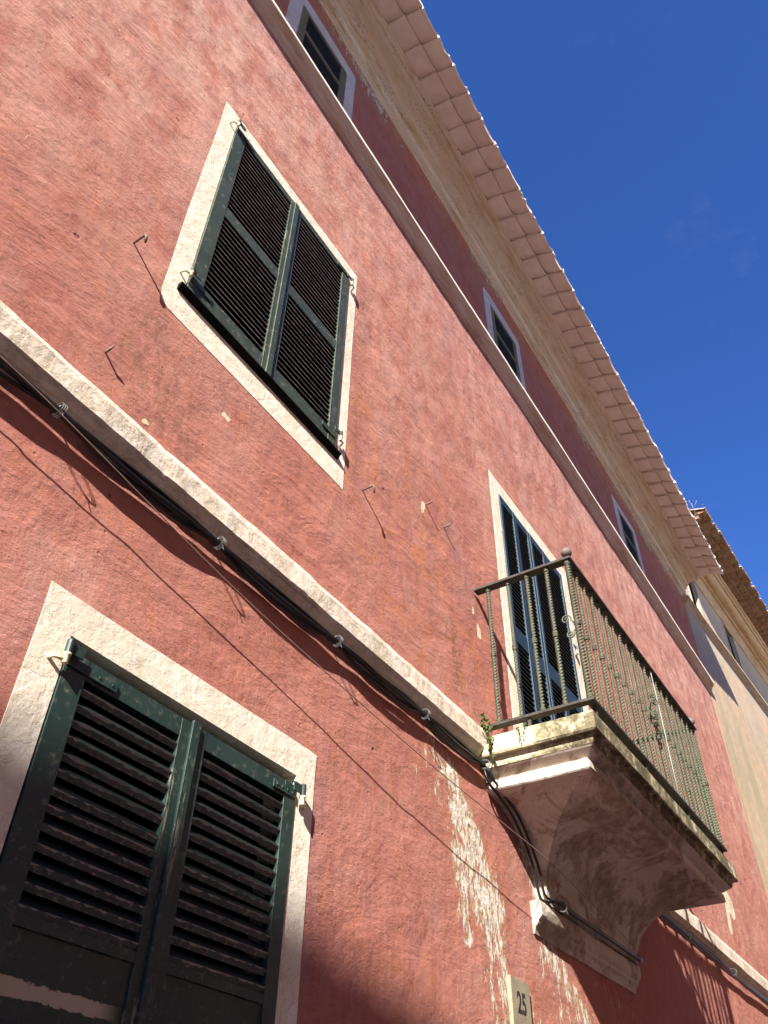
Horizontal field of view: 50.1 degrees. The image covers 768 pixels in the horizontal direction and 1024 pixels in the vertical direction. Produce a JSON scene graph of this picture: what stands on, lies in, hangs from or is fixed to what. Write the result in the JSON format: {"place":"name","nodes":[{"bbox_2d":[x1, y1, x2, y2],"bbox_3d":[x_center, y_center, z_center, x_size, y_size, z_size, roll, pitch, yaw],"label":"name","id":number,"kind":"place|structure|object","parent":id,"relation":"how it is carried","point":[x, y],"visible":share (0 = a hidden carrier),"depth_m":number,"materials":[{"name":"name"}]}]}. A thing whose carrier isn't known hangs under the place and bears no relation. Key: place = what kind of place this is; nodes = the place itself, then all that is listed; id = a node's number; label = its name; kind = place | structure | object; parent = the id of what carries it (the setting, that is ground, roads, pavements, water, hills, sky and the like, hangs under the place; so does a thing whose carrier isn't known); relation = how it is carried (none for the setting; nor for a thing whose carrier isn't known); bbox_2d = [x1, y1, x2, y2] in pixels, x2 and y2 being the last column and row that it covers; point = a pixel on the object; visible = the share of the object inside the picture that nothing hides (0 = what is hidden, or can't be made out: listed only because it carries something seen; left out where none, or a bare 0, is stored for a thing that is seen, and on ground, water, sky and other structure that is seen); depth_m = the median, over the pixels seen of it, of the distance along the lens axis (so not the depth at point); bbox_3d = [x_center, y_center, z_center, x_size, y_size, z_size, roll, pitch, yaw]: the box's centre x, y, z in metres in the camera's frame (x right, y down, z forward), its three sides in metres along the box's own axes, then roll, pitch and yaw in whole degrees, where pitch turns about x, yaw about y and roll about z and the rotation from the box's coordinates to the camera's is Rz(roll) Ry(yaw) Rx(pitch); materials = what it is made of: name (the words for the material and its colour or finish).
{"place":"outdoors","nodes":[
{"label":"outdoors","id":0,"kind":"place"},
{"bbox_2d":[420,0,767,609],"label":"sky","id":1,"kind":"structure","parent":0,"point":[633,133],"materials":[{"name":"blue"}]},
{"bbox_2d":[683,504,767,896],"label":"ochre house","id":2,"kind":"structure","parent":0,"point":[727,611],"depth_m":15.96,"materials":[{"name":"beige paint"}]},
{"bbox_2d":[688,582,704,616],"bbox_3d":[5.905,1.632,15.846,0.172,1.120,0.660,-25,-48,26],"label":"attic window","id":3,"kind":"structure","parent":2,"relation":"in","point":[691,586],"depth_m":16.05,"materials":[{"name":"white wood"}]},
{"bbox_2d":[721,620,742,669],"bbox_3d":[7.249,2.916,17.235,0.172,1.080,0.700,-25,-48,26],"label":"attic window","id":4,"kind":"structure","parent":2,"relation":"in","point":[731,643],"depth_m":17.47,"materials":[{"name":"grey wood"}]},
{"bbox_3d":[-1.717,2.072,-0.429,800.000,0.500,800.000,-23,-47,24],"label":"street","id":5,"kind":"structure","parent":0,"visible":0},
{"bbox_2d":[0,0,767,1023],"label":"red house","id":6,"kind":"structure","parent":5,"relation":"on","point":[324,296],"depth_m":4.28,"materials":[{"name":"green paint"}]},
{"bbox_2d":[49,402,67,417],"bbox_3d":[-1.119,-0.334,2.800,0.101,0.075,0.019,-23,-47,24],"label":"cable clip","id":7,"kind":"object","parent":6,"relation":"attached to","point":[60,406],"visible":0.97,"depth_m":2.79,"materials":[{"name":"grey metal"}]},
{"bbox_2d":[104,346,113,352],"bbox_3d":[-1.079,-0.634,3.215,0.052,0.026,0.014,-23,-47,24],"label":"wall hook","id":8,"kind":"object","parent":6,"relation":"attached to","point":[109,349],"depth_m":3.21,"materials":[{"name":"metal"}]},
{"bbox_2d":[133,233,147,243],"bbox_3d":[-1.081,-1.191,3.629,0.102,0.059,0.024,-23,-47,24],"label":"wall hook","id":9,"kind":"object","parent":6,"relation":"attached to","point":[145,235],"depth_m":3.62,"materials":[{"name":"metal"}]},
{"bbox_2d":[0,581,316,1023],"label":"window","id":10,"kind":"structure","parent":6,"relation":"in","point":[58,966],"depth_m":2.54,"materials":[{"name":"green paint"}]},
{"bbox_2d":[209,536,225,549],"bbox_3d":[-0.679,0.136,3.310,0.101,0.075,0.019,-23,-47,24],"label":"cable clip","id":11,"kind":"object","parent":6,"relation":"attached to","point":[224,539],"visible":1,"depth_m":3.29,"materials":[{"name":"grey metal"}]},
{"bbox_2d":[161,102,356,489],"bbox_3d":[-0.640,-1.318,4.842,0.186,2.148,1.452,-23,-47,24],"label":"window","id":12,"kind":"structure","parent":6,"relation":"in","point":[311,286],"depth_m":4.64,"materials":[{"name":"green paint"}]},
{"bbox_2d":[285,0,355,119],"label":"attic window","id":13,"kind":"structure","parent":6,"relation":"in","point":[301,16],"depth_m":7.35,"materials":[{"name":"green paint"}]},
{"bbox_2d":[0,356,642,963],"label":"cable","id":14,"kind":"object","parent":6,"relation":"attached to","point":[296,646],"visible":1,"depth_m":3.33,"materials":[{"name":"black rubber"}]},
{"bbox_2d":[327,635,342,647],"bbox_3d":[-0.235,0.611,3.824,0.101,0.075,0.019,-23,-47,24],"label":"cable clip","id":15,"kind":"object","parent":6,"relation":"attached to","point":[338,643],"visible":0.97,"depth_m":3.81,"materials":[{"name":"grey metal"}]},
{"bbox_2d":[362,484,374,492],"bbox_3d":[-0.092,-0.123,4.768,0.100,0.059,0.024,-23,-47,24],"label":"wall hook","id":16,"kind":"object","parent":6,"relation":"attached to","point":[370,486],"depth_m":4.76,"materials":[{"name":"metal"}]},
{"bbox_2d":[0,370,742,983],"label":"cable","id":17,"kind":"object","parent":6,"relation":"attached to","point":[170,510],"visible":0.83,"depth_m":4.07,"materials":[{"name":"black rubber"}]},
{"bbox_2d":[0,360,767,1002],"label":"cable","id":18,"kind":"object","parent":6,"relation":"attached to","point":[166,502],"visible":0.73,"depth_m":3.48,"materials":[{"name":"black rubber"}]},
{"bbox_2d":[0,371,767,1003],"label":"cable","id":19,"kind":"object","parent":6,"relation":"attached to","point":[160,507],"visible":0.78,"depth_m":3.43,"materials":[{"name":"black rubber"}]},
{"bbox_2d":[0,357,767,1000],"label":"cable","id":20,"kind":"object","parent":6,"relation":"attached to","point":[182,509],"visible":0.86,"depth_m":3.68,"materials":[{"name":"black rubber"}]},
{"bbox_2d":[0,367,767,999],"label":"cable","id":21,"kind":"object","parent":6,"relation":"attached to","point":[350,655],"visible":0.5,"depth_m":3.96,"materials":[{"name":"black rubber"}]},
{"bbox_2d":[415,709,430,720],"bbox_3d":[0.198,1.073,4.326,0.101,0.075,0.019,-23,-47,24],"label":"cable clip","id":22,"kind":"object","parent":6,"relation":"attached to","point":[427,715],"visible":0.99,"depth_m":4.31,"materials":[{"name":"grey metal"}]},
{"bbox_2d":[480,759,490,769],"bbox_3d":[0.569,1.469,4.755,0.101,0.075,0.019,-23,-47,24],"label":"cable clip","id":23,"kind":"object","parent":6,"relation":"attached to","point":[488,764],"visible":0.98,"depth_m":4.74,"materials":[{"name":"grey metal"}]},
{"bbox_2d":[479,713,494,764],"bbox_3d":[0.605,1.318,4.792,0.039,0.318,0.135,-31,-51,30],"label":"weed","id":24,"kind":"object","parent":6,"relation":"attached to","point":[489,726],"visible":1,"depth_m":4.81,"materials":[{"name":"green plant"}]},
{"bbox_2d":[483,287,525,389],"bbox_3d":[1.342,-1.825,9.456,0.140,1.442,0.977,-23,-47,24],"label":"attic window","id":25,"kind":"structure","parent":6,"relation":"in","point":[499,331],"depth_m":9.59,"materials":[{"name":"green paint"}]},
{"bbox_2d":[506,975,531,1023],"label":"house number plaque","id":26,"kind":"object","parent":6,"relation":"attached to","point":[519,1002],"visible":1,"depth_m":4.17,"materials":[{"name":"stone"}]},
{"bbox_2d":[515,722,526,745],"bbox_3d":[0.790,1.276,4.733,0.067,0.137,0.066,-31,-51,30],"label":"weed","id":27,"kind":"object","parent":6,"relation":"attached to","point":[516,728],"visible":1,"depth_m":4.74,"materials":[{"name":"green plant"}]},
{"bbox_2d":[488,470,588,729],"bbox_3d":[1.289,1.191,6.698,0.180,2.862,1.675,-23,-47,24],"label":"balcony door","id":28,"kind":"structure","parent":6,"relation":"in","point":[518,544],"depth_m":6.88,"materials":[{"name":"green paint"}]},
{"bbox_2d":[547,902,568,914],"bbox_3d":[1.014,2.347,4.855,0.156,0.075,0.019,-23,-47,24],"label":"cable clip","id":29,"kind":"object","parent":6,"relation":"attached to","point":[564,910],"visible":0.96,"depth_m":4.83,"materials":[{"name":"grey metal"}]},
{"bbox_2d":[611,494,645,575],"bbox_3d":[3.545,0.546,11.993,0.140,1.389,1.010,-23,-47,24],"label":"attic window","id":30,"kind":"structure","parent":6,"relation":"in","point":[628,536],"depth_m":12.13,"materials":[{"name":"white paint"}]},
{"bbox_2d":[650,671,678,793],"bbox_3d":[2.081,1.622,6.104,0.006,1.022,0.011,-23,-47,24],"label":"tied cord","id":31,"kind":"object","parent":6,"relation":"hanging from","point":[665,735],"visible":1,"depth_m":6.06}
]}

